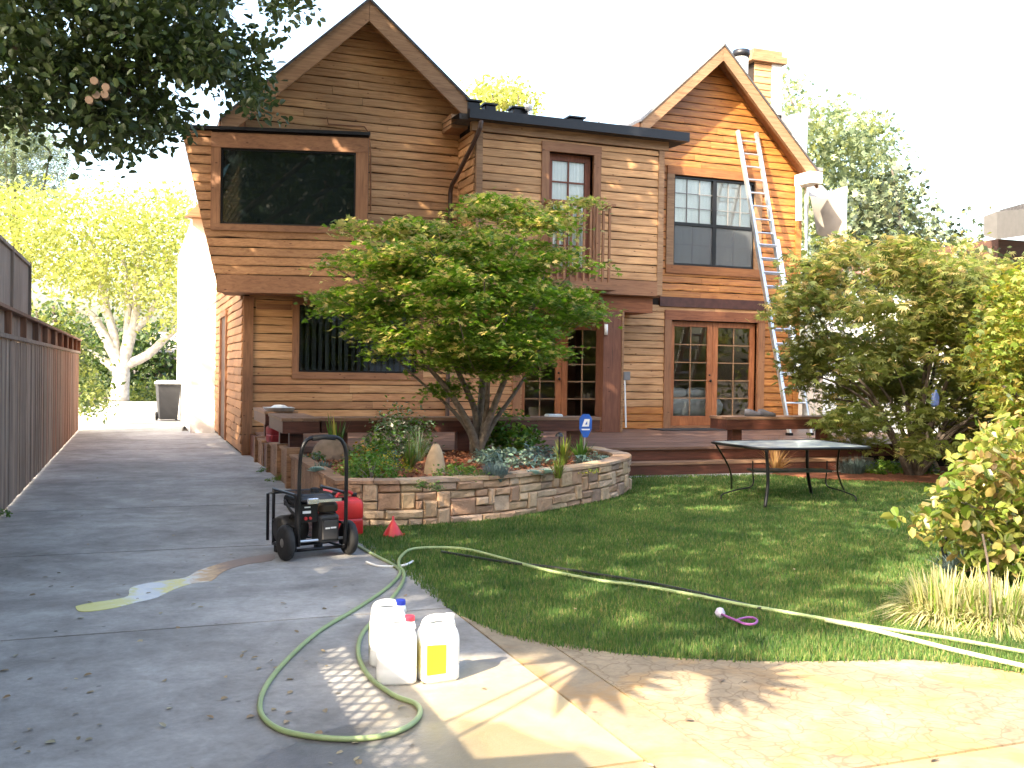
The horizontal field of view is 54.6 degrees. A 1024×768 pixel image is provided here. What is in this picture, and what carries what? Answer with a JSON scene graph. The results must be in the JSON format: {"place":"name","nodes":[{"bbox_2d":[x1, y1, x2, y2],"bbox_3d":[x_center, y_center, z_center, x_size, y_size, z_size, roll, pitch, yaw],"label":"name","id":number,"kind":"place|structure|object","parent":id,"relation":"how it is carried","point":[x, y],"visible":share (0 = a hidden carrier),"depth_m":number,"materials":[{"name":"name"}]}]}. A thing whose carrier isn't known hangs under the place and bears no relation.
{"place":"outdoors","nodes":[
{"label":"outdoors","id":0,"kind":"place"},
{"bbox_2d":[77,401,184,431],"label":"street","id":1,"kind":"structure","parent":0,"point":[134,416],"depth_m":28.04,"materials":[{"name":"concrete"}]},
{"bbox_2d":[31,283,126,423],"bbox_3d":[-11.137,-0.690,24.737,2.853,3.516,3.762,1,1,-21],"label":"shrub","id":2,"kind":"object","parent":1,"relation":"on","point":[66,319],"visible":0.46,"depth_m":24.52,"materials":[{"name":"green plant"}]},
{"bbox_2d":[78,366,116,422],"bbox_3d":[-11.422,0.296,26.540,1.670,1.667,2.318,1,1,-21],"label":"shrub","id":3,"kind":"object","parent":1,"relation":"on","point":[96,396],"visible":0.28,"depth_m":26.58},
{"bbox_2d":[0,158,197,401],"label":"sycamore tree","id":4,"kind":"object","parent":1,"relation":"on","point":[151,244],"visible":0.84,"depth_m":41.50,"materials":[{"name":"yellow plant"}]},
{"bbox_2d":[154,380,180,419],"bbox_3d":[-9.796,0.469,28.221,0.671,1.140,0.834,0,1,-26],"label":"wheelie bin","id":5,"kind":"object","parent":1,"relation":"on","point":[167,395],"visible":0.98,"depth_m":27.96,"materials":[{"name":"grey plastic"}]},
{"bbox_2d":[308,466,325,471],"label":"succulent","id":6,"kind":"object","parent":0,"point":[315,469],"visible":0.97,"depth_m":10.73,"materials":[{"name":"green plant"}]},
{"bbox_2d":[0,431,653,767],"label":"driveway","id":7,"kind":"structure","parent":0,"point":[203,491],"depth_m":5.48,"materials":[{"name":"concrete"}]},
{"bbox_2d":[0,508,12,516],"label":"weed","id":8,"kind":"object","parent":7,"relation":"on","point":[7,512],"visible":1,"depth_m":9.96,"materials":[{"name":"green plant"}]},
{"bbox_2d":[0,235,81,514],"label":"fence","id":9,"kind":"object","parent":7,"relation":"on","point":[39,387],"visible":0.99,"depth_m":12.42,"materials":[{"name":"wood"}]},
{"bbox_2d":[76,554,274,611],"bbox_3d":[-2.348,1.419,7.226,0.366,0.004,2.138,1,1,20],"label":"paint spill","id":10,"kind":"object","parent":7,"relation":"on","point":[161,588],"visible":1,"depth_m":6.99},
{"bbox_2d":[250,434,348,495],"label":"timber wall","id":11,"kind":"structure","parent":7,"relation":"on","point":[276,458],"depth_m":12.73,"materials":[{"name":"wood"}]},
{"bbox_2d":[266,434,357,560],"bbox_3d":[-1.677,0.911,8.251,0.630,1.016,0.595,0,1,-35],"label":"generator","id":12,"kind":"object","parent":7,"relation":"on","point":[316,507],"visible":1,"depth_m":8.13,"materials":[{"name":"metal"}]},
{"bbox_2d":[335,490,362,534],"bbox_3d":[-1.549,1.196,9.222,0.300,0.423,0.198,0,1,-31],"label":"fuel can","id":13,"kind":"object","parent":7,"relation":"on","point":[355,509],"visible":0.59,"depth_m":9.17,"materials":[{"name":"red plastic"}]},
{"bbox_2d":[369,598,406,666],"bbox_3d":[-0.654,1.302,5.231,0.196,0.341,0.150,1,1,-9],"label":"jug","id":14,"kind":"object","parent":7,"relation":"on","point":[381,609],"visible":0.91,"depth_m":5.18,"materials":[{"name":"white plastic"}]},
{"bbox_2d":[365,560,413,567],"bbox_3d":[-0.984,1.417,7.820,0.393,0.036,0.182,1,1,5],"label":"plastic tube","id":15,"kind":"object","parent":7,"relation":"on","point":[386,566],"visible":0.94,"depth_m":7.75,"materials":[{"name":"white plastic"}]},
{"bbox_2d":[376,614,416,685],"bbox_3d":[-0.573,1.312,4.932,0.196,0.332,0.150,1,1,-9],"label":"jug","id":16,"kind":"object","parent":7,"relation":"on","point":[396,659],"visible":0.99,"depth_m":4.86,"materials":[{"name":"white plastic"}]},
{"bbox_2d":[416,613,459,683],"bbox_3d":[-0.373,1.317,4.982,0.196,0.327,0.152,0,1,-28],"label":"jug","id":17,"kind":"object","parent":7,"relation":"on","point":[438,640],"visible":0.98,"depth_m":4.92,"materials":[{"name":"white plastic"}]},
{"bbox_2d":[0,466,938,767],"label":"fallen leaves","id":18,"kind":"object","parent":7,"relation":"on","point":[356,760],"visible":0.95,"depth_m":4.53,"materials":[{"name":"brown plant"}]},
{"bbox_2d":[257,544,1023,741],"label":"garden hose","id":19,"kind":"object","parent":7,"relation":"on","point":[266,720],"visible":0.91,"depth_m":5.75,"materials":[{"name":"rubber"}]},
{"bbox_2d":[306,451,599,477],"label":"planter soil","id":20,"kind":"structure","parent":0,"point":[568,463],"depth_m":12.36,"materials":[{"name":"brown soil"}]},
{"bbox_2d":[303,451,325,460],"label":"shrub","id":21,"kind":"object","parent":20,"relation":"on","point":[316,456],"visible":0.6,"depth_m":12.32,"materials":[{"name":"green plant"}]},
{"bbox_2d":[313,459,332,468],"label":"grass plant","id":22,"kind":"object","parent":20,"relation":"on","point":[325,464],"depth_m":11.22,"materials":[{"name":"green plant"}]},
{"bbox_2d":[311,439,350,460],"bbox_3d":[-2.314,0.844,12.689,0.525,0.306,0.429,1,1,-21],"label":"boulder","id":23,"kind":"object","parent":20,"relation":"on","point":[330,449],"visible":0.45,"depth_m":12.54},
{"bbox_2d":[326,415,347,439],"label":"yucca","id":24,"kind":"object","parent":20,"relation":"on","point":[332,429],"visible":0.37,"depth_m":12.82,"materials":[{"name":"green plant"}]},
{"bbox_2d":[331,459,374,477],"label":"shrub","id":25,"kind":"object","parent":20,"relation":"on","point":[349,464],"visible":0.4,"depth_m":10.50,"materials":[{"name":"green plant"}]},
{"bbox_2d":[337,438,385,467],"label":"shrub","id":26,"kind":"object","parent":20,"relation":"on","point":[359,453],"visible":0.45,"depth_m":11.37,"materials":[{"name":"green plant"}]},
{"bbox_2d":[343,448,406,478],"bbox_3d":[-1.461,0.848,10.339,0.779,0.388,0.708,1,1,-21],"label":"shrub","id":27,"kind":"object","parent":20,"relation":"on","point":[374,469],"visible":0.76,"depth_m":10.26,"materials":[{"name":"green plant"}]},
{"bbox_2d":[362,430,394,459],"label":"shrub","id":28,"kind":"object","parent":20,"relation":"on","point":[378,442],"visible":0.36,"depth_m":12.43,"materials":[{"name":"green plant"}]},
{"bbox_2d":[367,445,400,466],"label":"shrub","id":29,"kind":"object","parent":20,"relation":"on","point":[391,454],"visible":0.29,"depth_m":11.91,"materials":[{"name":"green plant"}]},
{"bbox_2d":[361,447,420,473],"bbox_3d":[-1.428,0.872,11.246,0.737,0.306,0.654,1,1,-21],"label":"flower patch","id":30,"kind":"object","parent":20,"relation":"on","point":[406,468],"visible":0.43,"depth_m":11.21,"materials":[{"name":"green plant"}]},
{"bbox_2d":[359,395,444,456],"bbox_3d":[-1.497,0.589,13.437,1.166,0.877,1.203,1,1,-21],"label":"shrub","id":31,"kind":"object","parent":20,"relation":"on","point":[391,425],"visible":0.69,"depth_m":13.29,"materials":[{"name":"green plant"}]},
{"bbox_2d":[393,437,424,468],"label":"grass plant","id":32,"kind":"object","parent":20,"relation":"on","point":[409,453],"depth_m":11.43,"materials":[{"name":"green plant"}]},
{"bbox_2d":[404,428,437,460],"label":"grass plant","id":33,"kind":"object","parent":20,"relation":"on","point":[418,448],"depth_m":12.47,"materials":[{"name":"green plant"}]},
{"bbox_2d":[424,444,445,475],"bbox_3d":[-0.848,0.853,11.019,0.226,0.376,0.200,1,1,18],"label":"boulder","id":34,"kind":"object","parent":20,"relation":"on","point":[435,456],"visible":0.75,"depth_m":10.96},
{"bbox_2d":[304,449,610,477],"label":"bark chips","id":35,"kind":"object","parent":20,"relation":"on","point":[462,458],"visible":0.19,"depth_m":12.29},
{"bbox_2d":[293,187,627,454],"bbox_3d":[-0.498,-0.837,13.088,4.723,3.765,4.357,1,1,-21],"label":"maple tree","id":36,"kind":"object","parent":20,"relation":"on","point":[487,351],"visible":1,"depth_m":12.41,"materials":[{"name":"green plant"}]},
{"bbox_2d":[424,459,496,481],"bbox_3d":[-0.483,0.928,10.448,0.793,0.250,0.767,0,1,-43],"label":"shrub","id":37,"kind":"object","parent":20,"relation":"on","point":[460,467],"visible":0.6,"depth_m":10.37,"materials":[{"name":"green plant"}]},
{"bbox_2d":[471,446,498,461],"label":"shrub","id":38,"kind":"object","parent":20,"relation":"on","point":[485,452],"visible":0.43,"depth_m":12.66,"materials":[{"name":"green plant"}]},
{"bbox_2d":[477,461,516,481],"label":"shrub","id":39,"kind":"object","parent":20,"relation":"on","point":[496,470],"depth_m":10.39,"materials":[{"name":"green plant"}]},
{"bbox_2d":[467,443,555,468],"bbox_3d":[-0.005,0.896,12.141,1.054,0.332,0.994,1,1,5],"label":"shrub","id":40,"kind":"object","parent":20,"relation":"on","point":[500,457],"visible":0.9,"depth_m":12.06,"materials":[{"name":"plant"}]},
{"bbox_2d":[484,405,549,453],"bbox_3d":[-0.006,0.679,14.342,1.183,0.747,1.168,1,1,-21],"label":"shrub","id":41,"kind":"object","parent":20,"relation":"on","point":[500,438],"visible":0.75,"depth_m":14.09,"materials":[{"name":"green plant"}]},
{"bbox_2d":[517,442,556,458],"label":"shrub","id":42,"kind":"object","parent":20,"relation":"on","point":[544,453],"visible":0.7,"depth_m":13.29,"materials":[{"name":"green plant"}]},
{"bbox_2d":[545,452,566,478],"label":"grass plant","id":43,"kind":"object","parent":20,"relation":"on","point":[558,467],"depth_m":10.78,"materials":[{"name":"green plant"}]},
{"bbox_2d":[555,432,562,459],"bbox_3d":[0.523,0.783,11.009,0.100,0.495,0.100,1,1,-21],"label":"garden light","id":44,"kind":"object","parent":20,"relation":"on","point":[559,434],"visible":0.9,"depth_m":11.00,"materials":[{"name":"black metal"}]},
{"bbox_2d":[550,434,573,464],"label":"strap plant","id":45,"kind":"object","parent":20,"relation":"on","point":[564,451],"visible":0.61,"depth_m":12.23,"materials":[{"name":"green plant"}]},
{"bbox_2d":[570,436,595,460],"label":"strap plant","id":46,"kind":"object","parent":20,"relation":"on","point":[581,449],"visible":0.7,"depth_m":12.62,"materials":[{"name":"green plant"}]},
{"bbox_2d":[579,414,591,446],"bbox_3d":[0.949,0.704,12.869,0.176,0.628,0.044,1,1,-21],"label":"yard sign","id":47,"kind":"object","parent":20,"relation":"on","point":[585,424],"visible":0.86,"depth_m":12.85,"materials":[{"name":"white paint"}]},
{"bbox_2d":[572,451,604,463],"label":"shrub","id":48,"kind":"object","parent":20,"relation":"on","point":[583,459],"visible":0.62,"depth_m":12.41,"materials":[{"name":"plant"}]},
{"bbox_2d":[82,370,899,514],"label":"ground","id":49,"kind":"structure","parent":0,"point":[809,397],"depth_m":53.73,"materials":[{"name":"soil"}]},
{"bbox_2d":[0,98,97,342],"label":"tree","id":50,"kind":"object","parent":49,"relation":"on","point":[13,160],"visible":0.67,"depth_m":66.05,"materials":[{"name":"green plant"}]},
{"bbox_2d":[51,295,176,396],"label":"hedge","id":51,"kind":"object","parent":49,"relation":"on","point":[143,347],"visible":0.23,"depth_m":51.53,"materials":[{"name":"plant"}]},
{"bbox_2d":[129,366,167,400],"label":"shrub","id":52,"kind":"object","parent":49,"relation":"on","point":[138,397],"visible":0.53,"depth_m":44.49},
{"bbox_2d":[0,0,325,179],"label":"oak tree","id":53,"kind":"object","parent":49,"relation":"on","point":[188,46],"visible":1,"depth_m":5.38,"materials":[{"name":"green plant"}]},
{"bbox_2d":[150,332,176,380],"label":"shrub","id":54,"kind":"object","parent":49,"relation":"on","point":[167,350],"depth_m":54.77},
{"bbox_2d":[177,0,822,454],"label":"house","id":55,"kind":"structure","parent":49,"relation":"on","point":[391,118],"depth_m":18.70,"materials":[{"name":"brown wood"}]},
{"bbox_2d":[221,317,224,437],"bbox_3d":[-6.094,-0.138,21.013,0.030,2.550,1.380,1,1,-21],"label":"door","id":56,"kind":"structure","parent":55,"relation":"in","point":[223,319],"depth_m":21.21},
{"bbox_2d":[210,132,368,233],"bbox_3d":[-3.733,-3.367,16.695,2.593,1.623,0.105,1,1,-6],"label":"window","id":57,"kind":"structure","parent":55,"relation":"in","point":[260,182],"depth_m":16.69,"materials":[{"name":"black glass"}]},
{"bbox_2d":[291,298,423,379],"bbox_3d":[-2.838,-0.808,18.256,2.420,1.440,0.294,1,1,-21],"label":"window","id":58,"kind":"structure","parent":55,"relation":"in","point":[297,311],"depth_m":18.15,"materials":[{"name":"black glass"}]},
{"bbox_2d":[521,323,561,415],"bbox_3d":[0.560,-0.181,19.519,0.901,2.035,0.105,1,1,-21],"label":"door","id":59,"kind":"structure","parent":55,"relation":"in","point":[557,371],"depth_m":19.65,"materials":[{"name":"brown wood"}]},
{"bbox_2d":[548,153,589,277],"bbox_3d":[1.043,-3.126,18.642,0.890,2.340,0.045,1,1,-21],"label":"door","id":60,"kind":"structure","parent":55,"relation":"in","point":[553,157],"depth_m":18.66,"materials":[{"name":"brown wood"}]},
{"bbox_2d":[561,324,595,416],"bbox_3d":[1.399,-0.173,19.868,0.901,2.035,0.045,1,1,-21],"label":"door","id":61,"kind":"structure","parent":55,"relation":"in","point":[564,365],"depth_m":19.73,"materials":[{"name":"brown wood"}]},
{"bbox_2d":[670,321,712,425],"bbox_3d":[3.732,-0.219,20.716,1.041,2.175,0.105,1,1,-21],"label":"door","id":62,"kind":"structure","parent":55,"relation":"in","point":[688,420],"depth_m":20.77,"materials":[{"name":"brown wood"}]},
{"bbox_2d":[673,387,722,415],"bbox_3d":[3.598,0.453,22.012,1.558,0.778,1.938,1,1,-21],"label":"bed","id":63,"kind":"object","parent":55,"relation":"in","point":[680,407],"visible":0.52,"depth_m":21.11,"materials":[{"name":"fabric"}]},
{"bbox_2d":[664,165,762,277],"bbox_3d":[4.229,-3.376,20.784,2.300,2.200,0.129,1,1,-21],"label":"window","id":64,"kind":"structure","parent":55,"relation":"in","point":[752,271],"depth_m":20.75,"materials":[{"name":"brown wood"}]},
{"bbox_2d":[711,323,754,414],"bbox_3d":[4.702,-0.210,21.115,1.041,2.175,0.045,1,1,-21],"label":"door","id":65,"kind":"structure","parent":55,"relation":"in","point":[751,348],"depth_m":21.10,"materials":[{"name":"brown wood"}]},
{"bbox_2d":[460,67,546,114],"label":"tree","id":66,"kind":"object","parent":49,"relation":"on","point":[483,92],"visible":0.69,"depth_m":62.23,"materials":[{"name":"yellow plant"}]},
{"bbox_2d":[255,429,965,475],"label":"deck","id":67,"kind":"structure","parent":49,"relation":"on","point":[655,452],"depth_m":15.98,"materials":[{"name":"wood"}]},
{"bbox_2d":[266,425,278,441],"bbox_3d":[-3.620,0.734,15.164,0.228,0.313,0.280,0,1,-32],"label":"fuel can","id":68,"kind":"object","parent":67,"relation":"on","point":[272,435],"visible":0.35,"depth_m":15.03,"materials":[{"name":"red plastic"}]},
{"bbox_2d":[253,407,297,435],"bbox_3d":[-3.783,0.640,15.796,0.500,0.474,1.600,1,1,-21],"label":"bench","id":69,"kind":"object","parent":67,"relation":"on","point":[261,415],"visible":0.42,"depth_m":15.32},
{"bbox_2d":[263,405,294,410],"bbox_3d":[-3.589,0.365,15.260,0.440,0.092,0.430,1,1,-21],"label":"metal tray","id":70,"kind":"object","parent":69,"relation":"on","point":[278,408],"visible":1,"depth_m":15.13,"materials":[{"name":"metal"}]},
{"bbox_2d":[268,413,320,447],"bbox_3d":[-3.047,0.677,13.803,0.510,0.474,1.450,1,1,-21],"label":"bench","id":71,"kind":"object","parent":67,"relation":"on","point":[291,428],"visible":0.94,"depth_m":13.25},
{"bbox_2d":[315,416,600,450],"bbox_3d":[-0.699,0.707,14.209,4.150,0.474,0.450,1,1,-21],"label":"bench","id":72,"kind":"object","parent":67,"relation":"on","point":[569,425],"visible":0.49,"depth_m":14.08,"materials":[{"name":"wood"}]},
{"bbox_2d":[623,372,629,427],"bbox_3d":[2.311,0.311,19.862,0.156,1.114,0.388,1,1,-6],"label":"squeegee pole","id":73,"kind":"object","parent":67,"relation":"on","point":[626,375],"visible":0.95,"depth_m":19.92,"materials":[{"name":"white paint"}]},
{"bbox_2d":[647,428,785,430],"bbox_3d":[4.257,0.930,20.468,2.950,0.012,0.650,1,1,-21],"label":"door mat","id":74,"kind":"object","parent":67,"relation":"on","point":[680,429],"depth_m":20.18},
{"bbox_2d":[736,130,813,435],"bbox_3d":[5.231,-2.181,19.916,0.567,6.292,2.371,1,1,-16],"label":"ladder","id":75,"kind":"object","parent":67,"relation":"on","point":[775,245],"visible":0.65,"depth_m":20.11,"materials":[{"name":"metal"}]},
{"bbox_2d":[709,415,848,440],"bbox_3d":[4.376,0.758,16.153,2.380,0.474,0.500,1,1,-21],"label":"bench","id":76,"kind":"object","parent":67,"relation":"on","point":[734,426],"visible":0.58,"depth_m":15.80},
{"bbox_2d":[744,409,762,415],"bbox_3d":[3.880,0.459,15.904,0.290,0.116,0.110,1,1,8],"label":"shoe","id":77,"kind":"object","parent":76,"relation":"on","point":[749,412],"visible":0.98,"depth_m":15.88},
{"bbox_2d":[757,409,775,416],"bbox_3d":[4.089,0.462,15.920,0.290,0.116,0.110,1,1,-4],"label":"shoe","id":78,"kind":"object","parent":76,"relation":"on","point":[766,413],"visible":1,"depth_m":15.88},
{"bbox_2d":[629,471,836,477],"bbox_3d":[3.671,1.426,15.343,5.060,0.062,0.340,1,1,-21],"label":"edging","id":79,"kind":"object","parent":49,"relation":"on","point":[728,474],"visible":0.12,"depth_m":15.22,"materials":[{"name":"concrete"}]},
{"bbox_2d":[802,185,846,414],"bbox_3d":[6.951,-1.618,22.518,1.079,5.963,0.783,0,1,-44],"label":"tarp canopy","id":80,"kind":"object","parent":49,"relation":"on","point":[829,208],"visible":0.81,"depth_m":22.74,"materials":[{"name":"fabric"}]},
{"bbox_2d":[781,66,928,323],"bbox_3d":[13.736,-6.067,41.408,11.672,14.587,7.932,1,1,-21],"label":"tree","id":81,"kind":"object","parent":49,"relation":"on","point":[848,142],"visible":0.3,"depth_m":39.71,"materials":[{"name":"green plant"}]},
{"bbox_2d":[811,139,992,301],"bbox_3d":[12.837,-3.195,31.486,9.378,9.067,6.147,1,1,-21],"label":"tree","id":82,"kind":"object","parent":49,"relation":"on","point":[889,211],"visible":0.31,"depth_m":30.01,"materials":[{"name":"green plant"}]},
{"bbox_2d":[822,203,1023,432],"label":"neighbour house","id":83,"kind":"structure","parent":49,"relation":"on","point":[1001,224],"depth_m":26.58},
{"bbox_2d":[934,226,1012,421],"bbox_3d":[11.513,-1.244,24.776,2.334,5.296,4.588,1,1,31],"label":"tree","id":84,"kind":"object","parent":49,"relation":"on","point":[964,246],"visible":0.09,"depth_m":24.18,"materials":[{"name":"plant"}]},
{"bbox_2d":[0,0,1023,378],"label":"sky","id":85,"kind":"structure","parent":0,"point":[950,72],"materials":[{"name":"white"}]},
{"bbox_2d":[358,473,1023,672],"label":"lawn grass","id":86,"kind":"structure","parent":0,"point":[649,518],"depth_m":7.93,"materials":[{"name":"plant"}]},
{"bbox_2d":[383,516,404,536],"bbox_3d":[-1.100,1.320,9.209,0.210,0.190,0.200,1,1,-21],"label":"funnel","id":87,"kind":"object","parent":86,"relation":"on","point":[392,529],"visible":0.94,"depth_m":9.16,"materials":[{"name":"red plastic"}]},
{"bbox_2d":[348,446,631,526],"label":"planter wall","id":88,"kind":"structure","parent":86,"relation":"on","point":[465,498],"depth_m":10.26,"materials":[{"name":"stone"}]},
{"bbox_2d":[410,479,446,491],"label":"shrub","id":89,"kind":"object","parent":88,"relation":"on","point":[430,485],"visible":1,"depth_m":9.54,"materials":[{"name":"green plant"}]},
{"bbox_2d":[441,550,760,609],"bbox_3d":[0.573,1.436,7.455,2.896,0.021,0.191,1,1,40],"label":"garden hose","id":90,"kind":"object","parent":86,"relation":"on","point":[599,574],"visible":0.94,"depth_m":7.47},
{"bbox_2d":[359,539,1023,674],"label":"lawn fringe","id":91,"kind":"object","parent":86,"relation":"on","point":[782,657],"visible":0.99,"depth_m":5.43,"materials":[{"name":"green plant"}]},
{"bbox_2d":[715,607,757,625],"bbox_3d":[1.409,1.447,6.134,0.161,0.068,0.365,1,1,-21],"label":"rope toy","id":92,"kind":"object","parent":86,"relation":"on","point":[720,612],"visible":0.97,"depth_m":6.11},
{"bbox_2d":[711,439,870,507],"bbox_3d":[3.461,1.090,12.335,1.978,0.726,1.874,1,1,1],"label":"patio table","id":93,"kind":"object","parent":86,"relation":"on","point":[806,445],"visible":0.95,"depth_m":12.24,"materials":[{"name":"black metal"}]},
{"bbox_2d":[825,618,1023,668],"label":"garden hose","id":94,"kind":"object","parent":86,"relation":"on","point":[932,644],"visible":0.99,"depth_m":5.66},
{"bbox_2d":[855,558,1016,638],"bbox_3d":[2.821,1.337,6.393,1.099,0.335,1.205,1,1,30],"label":"grass plant","id":95,"kind":"object","parent":86,"relation":"on","point":[925,602],"depth_m":6.25,"materials":[{"name":"yellow plant"}]},
{"bbox_2d":[941,536,948,568],"bbox_3d":[3.487,1.335,7.958,0.106,0.332,0.040,1,1,-21],"label":"hose stake","id":96,"kind":"object","parent":86,"relation":"on","point":[946,540],"visible":0.38,"depth_m":7.94,"materials":[{"name":"black metal"}]},
{"bbox_2d":[922,545,973,576],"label":"grass plant","id":97,"kind":"object","parent":86,"relation":"on","point":[952,564],"depth_m":7.59,"materials":[{"name":"green plant"}]},
{"bbox_2d":[880,393,1023,625],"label":"shrub","id":98,"kind":"object","parent":86,"relation":"on","point":[989,467],"visible":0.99,"depth_m":7.25,"materials":[{"name":"green plant"}]},
{"bbox_2d":[926,567,1023,643],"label":"grass plant","id":99,"kind":"object","parent":86,"relation":"on","point":[1013,601],"depth_m":6.08,"materials":[{"name":"yellow plant"}]},
{"bbox_2d":[946,259,1023,426],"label":"maple tree","id":100,"kind":"object","parent":86,"relation":"on","point":[997,359],"visible":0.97,"depth_m":12.16,"materials":[{"name":"yellow plant"}]},
{"bbox_2d":[461,616,1023,767],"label":"patio","id":101,"kind":"structure","parent":0,"point":[908,713],"depth_m":4.62,"materials":[{"name":"beige concrete"},{"name":"stone paving"}]},
{"bbox_2d":[770,466,1022,486],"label":"garden bed","id":102,"kind":"object","parent":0,"point":[899,476],"visible":0.17,"depth_m":15.10,"materials":[{"name":"brown soil"}]},
{"bbox_2d":[756,434,795,467],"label":"grass plant","id":103,"kind":"object","parent":102,"relation":"on","point":[776,460],"depth_m":15.40,"materials":[{"name":"plant"}]},
{"bbox_2d":[834,455,869,473],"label":"grass plant","id":104,"kind":"object","parent":102,"relation":"on","point":[852,468],"depth_m":15.48,"materials":[{"name":"green plant"}]},
{"bbox_2d":[849,456,878,471],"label":"grass plant","id":105,"kind":"object","parent":102,"relation":"on","point":[868,463],"depth_m":15.98,"materials":[{"name":"green plant"}]},
{"bbox_2d":[864,459,903,474],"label":"shrub","id":106,"kind":"object","parent":102,"relation":"on","point":[888,466],"visible":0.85,"depth_m":15.61,"materials":[{"name":"green plant"}]},
{"bbox_2d":[746,229,1023,478],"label":"maple tree","id":107,"kind":"object","parent":102,"relation":"on","point":[933,318],"visible":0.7,"depth_m":14.72,"materials":[{"name":"green plant"}]},
{"bbox_2d":[930,390,939,406],"bbox_3d":[5.984,0.199,14.024,0.140,0.240,0.100,1,1,-21],"label":"plant feeder","id":108,"kind":"object","parent":107,"relation":"hanging from","point":[936,402],"visible":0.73,"depth_m":13.98,"materials":[{"name":"blue plastic"}]},
{"bbox_2d":[798,232,1023,430],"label":"hedge","id":109,"kind":"object","parent":102,"relation":"on","point":[960,253],"visible":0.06,"depth_m":20.69,"materials":[{"name":"green plant"}]},
{"bbox_2d":[885,460,943,474],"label":"shrub","id":110,"kind":"object","parent":102,"relation":"on","point":[930,469],"visible":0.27,"depth_m":15.62,"materials":[{"name":"green plant"}]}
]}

